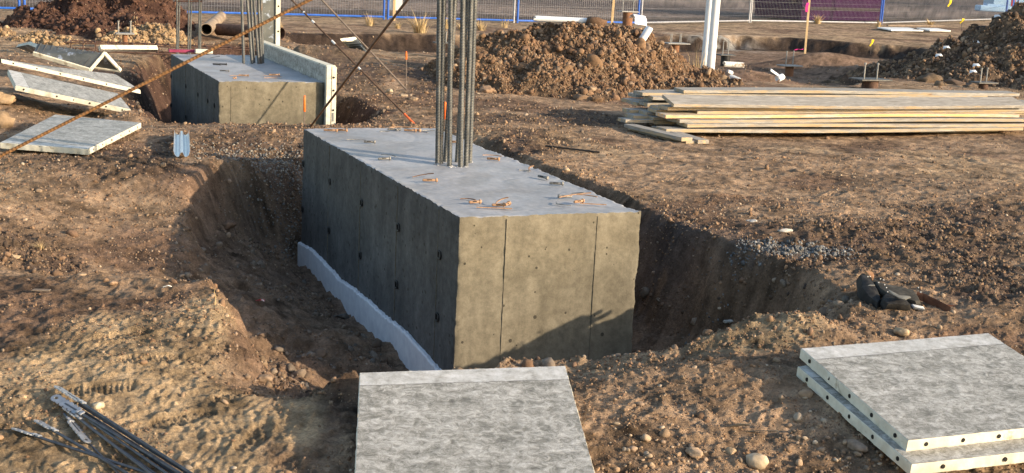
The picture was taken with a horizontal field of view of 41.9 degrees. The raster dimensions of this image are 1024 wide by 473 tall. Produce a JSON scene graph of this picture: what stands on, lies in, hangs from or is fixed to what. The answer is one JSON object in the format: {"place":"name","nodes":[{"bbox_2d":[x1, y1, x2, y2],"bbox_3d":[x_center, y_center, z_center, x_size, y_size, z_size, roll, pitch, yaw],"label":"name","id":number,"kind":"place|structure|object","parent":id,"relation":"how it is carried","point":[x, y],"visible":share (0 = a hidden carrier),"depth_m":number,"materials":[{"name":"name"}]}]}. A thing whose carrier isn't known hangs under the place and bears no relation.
{"place":"outdoors","nodes":[
{"label":"outdoors","id":0,"kind":"place"},
{"bbox_2d":[0,0,1023,472],"bbox_3d":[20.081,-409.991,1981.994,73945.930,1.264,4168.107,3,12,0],"label":"ground","id":1,"kind":"structure","parent":0,"point":[206,428],"depth_m":9.35,"materials":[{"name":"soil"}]},
{"bbox_2d":[0,110,14,127],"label":"rock","id":2,"kind":"object","parent":1,"relation":"on","point":[7,120],"visible":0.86,"depth_m":12.91,"materials":[{"name":"stone"}]},
{"bbox_2d":[0,91,16,104],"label":"rock","id":3,"kind":"object","parent":1,"relation":"on","point":[8,98],"visible":1,"depth_m":13.74,"materials":[{"name":"stone"}]},
{"bbox_2d":[16,42,36,52],"bbox_3d":[-6.332,-2.488,17.750,0.174,0.201,2.054,-4,13,-28],"label":"concrete form","id":4,"kind":"object","parent":1,"relation":"on","point":[30,47],"visible":0.65,"depth_m":17.88,"materials":[{"name":"metal"}]},
{"bbox_2d":[7,70,130,111],"bbox_3d":[-4.719,-1.541,14.208,1.254,0.330,1.137,-1,12,-17],"label":"concrete form","id":5,"kind":"object","parent":1,"relation":"on","point":[51,88],"visible":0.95,"depth_m":14.04,"materials":[{"name":"metal"}]},
{"bbox_2d":[0,115,140,154],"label":"concrete form","id":6,"kind":"object","parent":1,"relation":"on","point":[84,136],"visible":0.96,"depth_m":11.96,"materials":[{"name":"metal"}]},
{"bbox_2d":[1,59,140,93],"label":"concrete form","id":7,"kind":"object","parent":1,"relation":"on","point":[110,80],"visible":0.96,"depth_m":15.61,"materials":[{"name":"metal"}]},
{"bbox_2d":[33,43,121,71],"bbox_3d":[-5.469,-2.241,16.831,1.043,0.324,0.398,3,12,0],"label":"corner form","id":8,"kind":"object","parent":1,"relation":"on","point":[83,59],"visible":0.98,"depth_m":16.75,"materials":[{"name":"metal"}]},
{"bbox_2d":[63,413,91,442],"bbox_3d":[-1.770,0.777,5.433,0.041,0.046,0.286,-6,15,-36],"label":"form tie","id":9,"kind":"object","parent":1,"relation":"on","point":[72,423],"visible":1,"depth_m":5.41,"materials":[{"name":"metal"}]},
{"bbox_2d":[11,428,145,472],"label":"form tie","id":10,"kind":"object","parent":1,"relation":"on","point":[36,435],"visible":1,"depth_m":5.25,"materials":[{"name":"metal"}]},
{"bbox_2d":[34,419,128,472],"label":"form tie","id":11,"kind":"object","parent":1,"relation":"on","point":[49,427],"visible":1,"depth_m":5.30,"materials":[{"name":"metal"}]},
{"bbox_2d":[0,25,193,46],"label":"dirt pile","id":12,"kind":"object","parent":1,"relation":"on","point":[170,31],"visible":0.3,"depth_m":23.57,"materials":[{"name":"soil"}]},
{"bbox_2d":[92,402,104,409],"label":"rock","id":13,"kind":"object","parent":1,"relation":"on","point":[97,405],"visible":0.99,"depth_m":5.60,"materials":[{"name":"stone"}]},
{"bbox_2d":[1,0,195,39],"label":"dirt pile","id":14,"kind":"object","parent":1,"relation":"on","point":[157,7],"visible":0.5,"depth_m":25.44,"materials":[{"name":"soil"}]},
{"bbox_2d":[88,443,119,472],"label":"form tie","id":15,"kind":"object","parent":1,"relation":"on","point":[100,454],"visible":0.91,"depth_m":5.26,"materials":[{"name":"metal"}]},
{"bbox_2d":[62,407,151,472],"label":"form tie","id":16,"kind":"object","parent":1,"relation":"on","point":[103,437],"visible":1,"depth_m":5.31,"materials":[{"name":"metal"}]},
{"bbox_2d":[51,394,181,472],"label":"form tie","id":17,"kind":"object","parent":1,"relation":"on","point":[67,404],"visible":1,"depth_m":5.44,"materials":[{"name":"metal"}]},
{"bbox_2d":[54,385,192,472],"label":"form tie","id":18,"kind":"object","parent":1,"relation":"on","point":[72,396],"visible":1,"depth_m":5.38,"materials":[{"name":"metal"}]},
{"bbox_2d":[92,431,155,472],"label":"form tie","id":19,"kind":"object","parent":1,"relation":"on","point":[148,468],"visible":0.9,"depth_m":5.17,"materials":[{"name":"metal"}]},
{"bbox_2d":[115,21,134,41],"bbox_3d":[-6.508,-3.120,22.502,0.300,1.000,0.186,-2,13,-22],"label":"steel pile","id":20,"kind":"object","parent":1,"relation":"on","point":[124,36],"visible":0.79,"depth_m":22.41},
{"bbox_2d":[98,45,157,51],"bbox_3d":[-5.594,-2.755,19.600,0.149,0.120,0.994,13,15,39],"label":"concrete form","id":21,"kind":"object","parent":1,"relation":"on","point":[128,48],"visible":0.99,"depth_m":19.55,"materials":[{"name":"metal"}]},
{"bbox_2d":[88,420,167,472],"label":"form tie","id":22,"kind":"object","parent":1,"relation":"on","point":[153,464],"visible":1,"depth_m":5.24,"materials":[{"name":"metal"}]},
{"bbox_2d":[83,410,180,471],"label":"form tie","id":23,"kind":"object","parent":1,"relation":"on","point":[94,418],"visible":0.48,"depth_m":5.39,"materials":[{"name":"metal"}]},
{"bbox_2d":[78,403,186,472],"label":"form tie","id":24,"kind":"object","parent":23,"relation":"on","point":[113,426],"visible":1,"depth_m":5.35,"materials":[{"name":"metal"}]},
{"bbox_2d":[100,422,174,472],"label":"form tie","id":25,"kind":"object","parent":1,"relation":"on","point":[164,467],"visible":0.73,"depth_m":5.18,"materials":[{"name":"metal"}]},
{"bbox_2d":[64,40,256,55],"bbox_3d":[-5.521,-3.085,22.123,3.583,0.159,0.444,2,12,-5],"label":"rebar cage","id":26,"kind":"object","parent":1,"relation":"on","point":[83,42],"visible":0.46,"depth_m":22.10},
{"bbox_2d":[168,49,194,52],"bbox_3d":[-4.562,-2.619,18.898,0.560,0.040,0.070,-2,13,-22],"label":"painted offcut","id":27,"kind":"object","parent":1,"relation":"on","point":[182,50],"visible":0.66,"depth_m":18.84,"materials":[{"name":"red paint"}]},
{"bbox_2d":[174,130,189,156],"bbox_3d":[-2.961,-0.842,11.996,0.136,0.052,1.350,0,12,-14],"label":"metal profile","id":28,"kind":"object","parent":1,"relation":"on","point":[181,142],"visible":1,"depth_m":11.93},
{"bbox_2d":[174,0,201,53],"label":"rebar column","id":29,"kind":"structure","parent":1,"relation":"on","point":[190,18],"depth_m":20.48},
{"bbox_2d":[201,11,225,34],"bbox_3d":[-5.998,-4.309,26.948,0.224,0.260,4.049,1,12,-9],"label":"steel pipe","id":30,"kind":"object","parent":1,"relation":"on","point":[208,27],"visible":0.88,"depth_m":26.15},
{"bbox_2d":[178,0,257,14],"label":"fence panel","id":31,"kind":"object","parent":1,"relation":"on","point":[212,12],"visible":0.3,"depth_m":34.62,"materials":[{"name":"blue paint"}]},
{"bbox_2d":[222,220,236,229],"bbox_3d":[-2.305,-0.091,10.944,0.136,0.090,0.105,-4,14,-31],"label":"rock","id":32,"kind":"object","parent":1,"relation":"on","point":[228,224],"visible":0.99,"depth_m":10.91,"materials":[{"name":"stone"}]},
{"bbox_2d":[170,0,323,124],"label":"concrete block","id":33,"kind":"structure","parent":1,"relation":"on","point":[204,89],"depth_m":15.76,"materials":[{"name":"grey concrete"}]},
{"bbox_2d":[214,23,284,39],"bbox_3d":[-5.023,-3.923,25.589,1.593,0.264,0.230,10,14,30],"label":"steel pipe","id":34,"kind":"object","parent":1,"relation":"on","point":[227,29],"visible":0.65,"depth_m":25.69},
{"bbox_2d":[258,374,272,382],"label":"rock","id":35,"kind":"object","parent":1,"relation":"on","point":[263,378],"visible":0.97,"depth_m":6.40,"materials":[{"name":"stone"}]},
{"bbox_2d":[262,0,280,45],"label":"upright form","id":36,"kind":"object","parent":1,"relation":"on","point":[271,29],"visible":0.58,"depth_m":19.36,"materials":[{"name":"metal"}]},
{"bbox_2d":[264,41,336,124],"bbox_3d":[-2.851,-1.723,17.379,0.122,1.340,3.900,-2,13,-22],"label":"side form","id":37,"kind":"object","parent":1,"relation":"on","point":[319,70],"visible":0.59,"depth_m":16.10,"materials":[{"name":"metal"}]},
{"bbox_2d":[280,0,384,18],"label":"fence panel","id":38,"kind":"object","parent":1,"relation":"on","point":[333,15],"visible":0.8,"depth_m":36.20,"materials":[{"name":"blue paint"}]},
{"bbox_2d":[291,0,413,122],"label":"brace bar","id":39,"kind":"object","parent":1,"relation":"on","point":[360,69],"visible":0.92,"depth_m":15.05,"materials":[{"name":"orange paint"}]},
{"bbox_2d":[340,37,365,50],"bbox_3d":[-2.895,-3.380,23.670,0.461,0.314,0.631,-5,14,-32],"label":"concrete form","id":40,"kind":"object","parent":1,"relation":"on","point":[352,42],"visible":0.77,"depth_m":23.63,"materials":[{"name":"metal"}]},
{"bbox_2d":[321,0,406,89],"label":"brace bar","id":41,"kind":"object","parent":1,"relation":"on","point":[371,52],"visible":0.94,"depth_m":18.08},
{"bbox_2d":[390,0,401,20],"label":"notice board","id":42,"kind":"object","parent":1,"relation":"on","point":[395,5],"visible":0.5,"depth_m":36.03,"materials":[{"name":"white wood"}]},
{"bbox_2d":[405,13,431,32],"bbox_3d":[-2.127,-5.057,31.256,1.253,0.624,1.251,3,12,0],"label":"grass tuft","id":43,"kind":"object","parent":1,"relation":"on","point":[419,28],"visible":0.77,"depth_m":31.11,"materials":[{"name":"plant"}]},
{"bbox_2d":[387,0,515,22],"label":"fence panel","id":44,"kind":"object","parent":1,"relation":"on","point":[435,17],"visible":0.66,"depth_m":37.57,"materials":[{"name":"blue paint"}]},
{"bbox_2d":[298,0,640,370],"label":"concrete block","id":45,"kind":"structure","parent":1,"relation":"on","point":[418,273],"depth_m":8.66,"materials":[{"name":"grey concrete"}]},
{"bbox_2d":[0,0,311,157],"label":"brace bar","id":46,"kind":"object","parent":45,"relation":"attached to","point":[152,79],"visible":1,"depth_m":9.64,"materials":[{"name":"metal"}]},
{"bbox_2d":[310,0,408,126],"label":"brace bar","id":47,"kind":"object","parent":45,"relation":"attached to","point":[364,56],"visible":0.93,"depth_m":11.84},
{"bbox_2d":[354,366,594,472],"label":"concrete form","id":48,"kind":"object","parent":1,"relation":"on","point":[512,420],"visible":1,"depth_m":5.45,"materials":[{"name":"metal"}]},
{"bbox_2d":[478,85,494,92],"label":"rock","id":49,"kind":"object","parent":1,"relation":"on","point":[487,89],"visible":0.89,"depth_m":18.19,"materials":[{"name":"stone"}]},
{"bbox_2d":[0,0,1023,102],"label":"soil clods","id":50,"kind":"object","parent":1,"relation":"on","point":[640,45],"visible":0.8,"depth_m":20.57,"materials":[{"name":"soil"}]},
{"bbox_2d":[545,145,599,152],"bbox_3d":[0.583,-0.846,12.935,0.545,0.032,0.018,6,12,17],"label":"loose rebar","id":51,"kind":"object","parent":1,"relation":"on","point":[572,149],"visible":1,"depth_m":12.93,"materials":[{"name":"black metal"}]},
{"bbox_2d":[516,0,639,24],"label":"fence panel","id":52,"kind":"object","parent":1,"relation":"on","point":[577,15],"visible":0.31,"depth_m":39.47,"materials":[{"name":"blue paint"}]},
{"bbox_2d":[423,23,743,100],"bbox_3d":[1.155,-2.697,21.073,4.998,1.390,6.953,7,12,18],"label":"dirt pile","id":53,"kind":"object","parent":1,"relation":"on","point":[539,92],"visible":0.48,"depth_m":19.70,"materials":[{"name":"soil"}]},
{"bbox_2d":[533,16,586,23],"bbox_3d":[0.797,-3.343,20.645,0.943,0.089,0.089,2,12,-3],"label":"pipe fragment","id":54,"kind":"object","parent":53,"relation":"on","point":[553,19],"visible":0.95,"depth_m":20.61,"materials":[{"name":"white plastic"}]},
{"bbox_2d":[572,94,591,100],"bbox_3d":[0.964,-1.852,18.157,0.291,0.147,0.251,3,12,0],"label":"rock","id":55,"kind":"object","parent":53,"relation":"on","point":[581,97],"visible":0.59,"depth_m":18.10,"materials":[{"name":"stone"}]},
{"bbox_2d":[590,95,602,101],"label":"rock","id":56,"kind":"object","parent":53,"relation":"on","point":[595,98],"visible":0.71,"depth_m":18.04,"materials":[{"name":"stone"}]},
{"bbox_2d":[629,14,646,25],"bbox_3d":[3.080,-5.300,32.531,0.326,0.162,0.466,5,28,-18],"label":"pipe fragment","id":57,"kind":"object","parent":53,"relation":"on","point":[640,19],"visible":1,"depth_m":32.41,"materials":[{"name":"white plastic"}]},
{"bbox_2d":[639,26,652,40],"bbox_3d":[2.098,-3.199,21.035,0.135,0.242,0.054,32,-2,30],"label":"pipe fragment","id":58,"kind":"object","parent":53,"relation":"on","point":[646,32],"visible":0.9,"depth_m":21.01,"materials":[{"name":"white plastic"}]},
{"bbox_2d":[723,61,744,67],"bbox_3d":[3.788,-2.940,22.842,0.373,0.083,0.100,2,23,-9],"label":"pipe fragment","id":59,"kind":"object","parent":53,"relation":"on","point":[734,64],"visible":1,"depth_m":22.81,"materials":[{"name":"plastic"}]},
{"bbox_2d":[617,0,638,25],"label":"steel pile","id":60,"kind":"object","parent":1,"relation":"on","point":[627,20],"visible":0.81,"depth_m":33.46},
{"bbox_2d":[628,129,696,143],"bbox_3d":[1.620,-1.098,14.531,0.142,0.046,1.110,-4,13,-28],"label":"timber board","id":61,"kind":"object","parent":1,"relation":"on","point":[686,142],"visible":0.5,"depth_m":14.36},
{"bbox_2d":[624,124,691,140],"bbox_3d":[1.569,-1.127,14.461,0.141,0.046,1.061,-4,14,-30],"label":"timber board","id":62,"kind":"object","parent":61,"relation":"on","point":[658,132],"visible":1,"depth_m":14.38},
{"bbox_2d":[664,34,689,52],"bbox_3d":[4.168,-4.660,34.228,0.640,1.020,0.397,-2,13,-22],"label":"steel pile","id":63,"kind":"object","parent":1,"relation":"on","point":[675,45],"visible":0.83,"depth_m":34.10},
{"bbox_2d":[651,126,708,143],"bbox_3d":[1.819,-1.110,14.562,0.131,0.046,1.076,-2,13,-21],"label":"timber board","id":64,"kind":"object","parent":1,"relation":"on","point":[698,140],"visible":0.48,"depth_m":14.17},
{"bbox_2d":[685,446,703,458],"bbox_3d":[0.747,0.881,5.462,0.086,0.042,0.080,7,13,20],"label":"rock","id":65,"kind":"object","parent":1,"relation":"on","point":[694,452],"visible":1,"depth_m":5.44,"materials":[{"name":"stone"}]},
{"bbox_2d":[640,0,751,22],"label":"fence panel","id":66,"kind":"object","parent":1,"relation":"on","point":[724,9],"visible":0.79,"depth_m":43.32,"materials":[{"name":"metal"}]},
{"bbox_2d":[701,0,711,67],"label":"plastic pipe","id":67,"kind":"object","parent":1,"relation":"on","point":[706,26],"visible":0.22,"depth_m":23.28,"materials":[{"name":"white plastic"}]},
{"bbox_2d":[706,0,720,69],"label":"plastic pipe","id":68,"kind":"object","parent":1,"relation":"on","point":[713,31],"visible":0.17,"depth_m":22.69,"materials":[{"name":"white plastic"}]},
{"bbox_2d":[716,41,735,65],"bbox_3d":[4.750,-3.926,29.779,0.380,0.850,0.236,-2,13,-22],"label":"steel pile","id":69,"kind":"object","parent":1,"relation":"on","point":[725,57],"visible":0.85,"depth_m":29.69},
{"bbox_2d":[746,453,768,469],"bbox_3d":[0.994,0.915,5.433,0.092,0.075,0.092,3,12,0],"label":"rock","id":70,"kind":"object","parent":1,"relation":"on","point":[757,461],"visible":0.98,"depth_m":5.40,"materials":[{"name":"stone"}]},
{"bbox_2d":[776,51,802,75],"bbox_3d":[5.869,-3.477,28.328,0.480,0.900,0.298,-2,13,-22],"label":"steel pile","id":71,"kind":"object","parent":1,"relation":"on","point":[789,70],"visible":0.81,"depth_m":28.25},
{"bbox_2d":[804,0,809,53],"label":"wooden stake","id":72,"kind":"object","parent":1,"relation":"on","point":[807,8],"visible":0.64,"depth_m":30.57,"materials":[{"name":"brown wood"}]},
{"bbox_2d":[750,0,882,22],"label":"fence panel","id":73,"kind":"object","parent":1,"relation":"on","point":[776,20],"visible":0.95,"depth_m":48.75,"materials":[{"name":"blue paint"}]},
{"bbox_2d":[755,0,882,20],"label":"waste skip","id":74,"kind":"object","parent":1,"relation":"on","point":[769,8],"visible":0.8,"depth_m":51.72,"materials":[{"name":"purple paint"}]},
{"bbox_2d":[847,439,867,452],"bbox_3d":[1.447,0.877,5.610,0.064,0.042,0.121,-2,13,-21],"label":"rock","id":75,"kind":"object","parent":1,"relation":"on","point":[855,445],"visible":1,"depth_m":5.58,"materials":[{"name":"stone"}]},
{"bbox_2d":[848,63,892,88],"bbox_3d":[5.850,-2.336,21.927,0.600,1.000,0.372,-2,13,-22],"label":"steel pile","id":76,"kind":"object","parent":1,"relation":"on","point":[870,83],"visible":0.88,"depth_m":21.78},
{"bbox_2d":[877,27,922,30],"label":"flat board","id":77,"kind":"object","parent":1,"relation":"on","point":[898,29],"visible":0.96,"depth_m":45.63,"materials":[{"name":"white wood"}]},
{"bbox_2d":[893,327,909,335],"bbox_3d":[2.030,0.496,6.974,0.083,0.045,0.079,8,13,22],"label":"rock","id":78,"kind":"object","parent":1,"relation":"on","point":[901,331],"visible":1,"depth_m":6.95,"materials":[{"name":"stone"}]},
{"bbox_2d":[796,365,1023,472],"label":"concrete form","id":79,"kind":"object","parent":1,"relation":"on","point":[967,456],"visible":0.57,"depth_m":5.49,"materials":[{"name":"metal"}]},
{"bbox_2d":[799,333,1023,450],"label":"concrete form","id":80,"kind":"object","parent":79,"relation":"on","point":[919,394],"visible":1,"depth_m":5.98,"materials":[{"name":"metal"}]},
{"bbox_2d":[821,3,1023,90],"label":"dirt pile","id":81,"kind":"object","parent":1,"relation":"on","point":[847,81],"visible":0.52,"depth_m":25.47,"materials":[{"name":"soil"}]},
{"bbox_2d":[915,73,942,82],"bbox_3d":[7.460,-2.769,23.817,0.511,0.290,0.354,3,12,0],"label":"rock","id":82,"kind":"object","parent":1,"relation":"on","point":[929,77],"visible":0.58,"depth_m":23.72,"materials":[{"name":"stone"}]},
{"bbox_2d":[916,28,950,31],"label":"flat board","id":83,"kind":"object","parent":1,"relation":"on","point":[932,29],"visible":1,"depth_m":46.66,"materials":[{"name":"white wood"}]},
{"bbox_2d":[879,131,997,132],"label":"timber board","id":84,"kind":"object","parent":1,"relation":"on","point":[939,132],"visible":0.08,"depth_m":16.34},
{"bbox_2d":[656,126,1022,132],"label":"timber board","id":85,"kind":"object","parent":84,"relation":"on","point":[683,129],"visible":0.84,"depth_m":15.42,"materials":[{"name":"wood"}]},
{"bbox_2d":[677,122,1023,127],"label":"timber board","id":86,"kind":"object","parent":85,"relation":"on","point":[918,124],"visible":0.8,"depth_m":15.69,"materials":[{"name":"wood"}]},
{"bbox_2d":[670,117,1023,122],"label":"timber board","id":87,"kind":"object","parent":86,"relation":"on","point":[848,119],"visible":0.83,"depth_m":15.60,"materials":[{"name":"wood"}]},
{"bbox_2d":[656,112,1018,117],"bbox_3d":[3.955,-1.438,15.776,5.000,0.057,0.246,-2,14,-22],"label":"timber board","id":88,"kind":"object","parent":87,"relation":"on","point":[772,115],"visible":0.84,"depth_m":15.52,"materials":[{"name":"wood"}]},
{"bbox_2d":[749,110,1023,113],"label":"timber board","id":89,"kind":"object","parent":88,"relation":"on","point":[873,112],"visible":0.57,"depth_m":15.79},
{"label":"timber board","id":90,"kind":"object","parent":84,"relation":"on","visible":0},
{"bbox_2d":[652,121,676,123],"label":"timber board","id":91,"kind":"object","parent":90,"relation":"on","point":[662,122],"visible":0.08,"depth_m":15.10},
{"bbox_2d":[618,117,666,122],"bbox_3d":[3.410,-1.391,15.905,4.700,0.056,0.211,-2,13,-22],"label":"timber board","id":92,"kind":"object","parent":91,"relation":"on","point":[626,119],"visible":0.12,"depth_m":15.03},
{"bbox_2d":[625,113,655,118],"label":"timber board","id":93,"kind":"object","parent":92,"relation":"on","point":[636,115],"visible":0.09,"depth_m":15.12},
{"bbox_2d":[638,110,655,114],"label":"timber board","id":94,"kind":"object","parent":93,"relation":"on","point":[645,112],"visible":0.06,"depth_m":15.18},
{"bbox_2d":[647,107,687,112],"bbox_3d":[3.816,-1.506,16.037,4.820,0.056,0.231,-2,13,-22],"label":"timber board","id":95,"kind":"object","parent":94,"relation":"on","point":[650,109],"visible":0.08,"depth_m":15.12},
{"bbox_2d":[650,105,664,109],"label":"timber board","id":96,"kind":"object","parent":95,"relation":"on","point":[654,106],"visible":0.06,"depth_m":15.16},
{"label":"timber board","id":97,"kind":"object","parent":96,"relation":"on","visible":0},
{"bbox_2d":[643,95,663,99],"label":"timber board","id":98,"kind":"object","parent":97,"relation":"on","point":[655,97],"visible":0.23,"depth_m":15.31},
{"bbox_2d":[633,90,986,96],"bbox_3d":[3.763,-1.734,16.382,5.000,0.056,0.246,-2,13,-22],"label":"timber board","id":99,"kind":"object","parent":98,"relation":"on","point":[643,93],"visible":0.59,"depth_m":16.16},
{"bbox_2d":[674,87,1019,95],"bbox_3d":[4.255,-1.794,16.566,5.000,0.056,0.246,-2,15,-23],"label":"timber board","id":100,"kind":"object","parent":99,"relation":"on","point":[685,90],"visible":1,"depth_m":16.38,"materials":[{"name":"wood"}]},
{"bbox_2d":[688,110,1023,114],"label":"timber board","id":101,"kind":"object","parent":95,"relation":"on","point":[721,111],"visible":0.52,"depth_m":15.14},
{"bbox_2d":[658,104,1023,111],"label":"timber board","id":102,"kind":"object","parent":101,"relation":"on","point":[666,106],"visible":0.66,"depth_m":15.77,"materials":[{"name":"wood"}]},
{"bbox_2d":[662,94,1023,108],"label":"timber board","id":103,"kind":"object","parent":102,"relation":"on","point":[735,101],"visible":1,"depth_m":15.65,"materials":[{"name":"wood"}]},
{"bbox_2d":[881,0,1013,22],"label":"fence panel","id":104,"kind":"object","parent":1,"relation":"on","point":[933,20],"visible":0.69,"depth_m":56.78,"materials":[{"name":"blue paint"}]},
{"bbox_2d":[944,78,965,85],"bbox_3d":[7.865,-2.701,23.690,0.312,0.177,0.411,-4,14,-31],"label":"rock","id":105,"kind":"object","parent":1,"relation":"on","point":[954,82],"visible":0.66,"depth_m":23.60,"materials":[{"name":"stone"}]},
{"bbox_2d":[969,68,998,88],"bbox_3d":[8.126,-2.538,23.087,0.420,0.740,0.260,-2,13,-22],"label":"steel pile","id":106,"kind":"object","parent":1,"relation":"on","point":[983,84],"visible":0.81,"depth_m":23.00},
{"bbox_2d":[975,4,1010,11],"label":"plastic tank","id":107,"kind":"object","parent":1,"relation":"on","point":[991,8],"visible":0.6,"depth_m":81.72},
{"bbox_2d":[856,270,956,310],"bbox_3d":[2.141,0.329,7.486,0.622,0.169,0.436,12,15,39],"label":"tool belt","id":108,"kind":"object","parent":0,"point":[870,288],"visible":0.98,"depth_m":7.44,"materials":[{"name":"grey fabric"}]},
{"bbox_2d":[983,0,1023,7],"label":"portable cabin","id":109,"kind":"object","parent":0,"point":[993,2],"depth_m":91.41,"materials":[{"name":"blue metal"}]},
{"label":"timber board","id":110,"kind":"object","parent":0,"visible":0},
{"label":"timber board","id":111,"kind":"object","parent":110,"relation":"on","visible":0},
{"bbox_2d":[622,108,647,112],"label":"timber board","id":112,"kind":"object","parent":111,"relation":"on","point":[632,110],"visible":0.08,"depth_m":15.38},
{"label":"timber board","id":113,"kind":"object","parent":111,"relation":"on","visible":0},
{"bbox_2d":[639,101,668,105],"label":"timber board","id":114,"kind":"object","parent":113,"relation":"on","point":[646,103],"visible":0.08,"depth_m":15.45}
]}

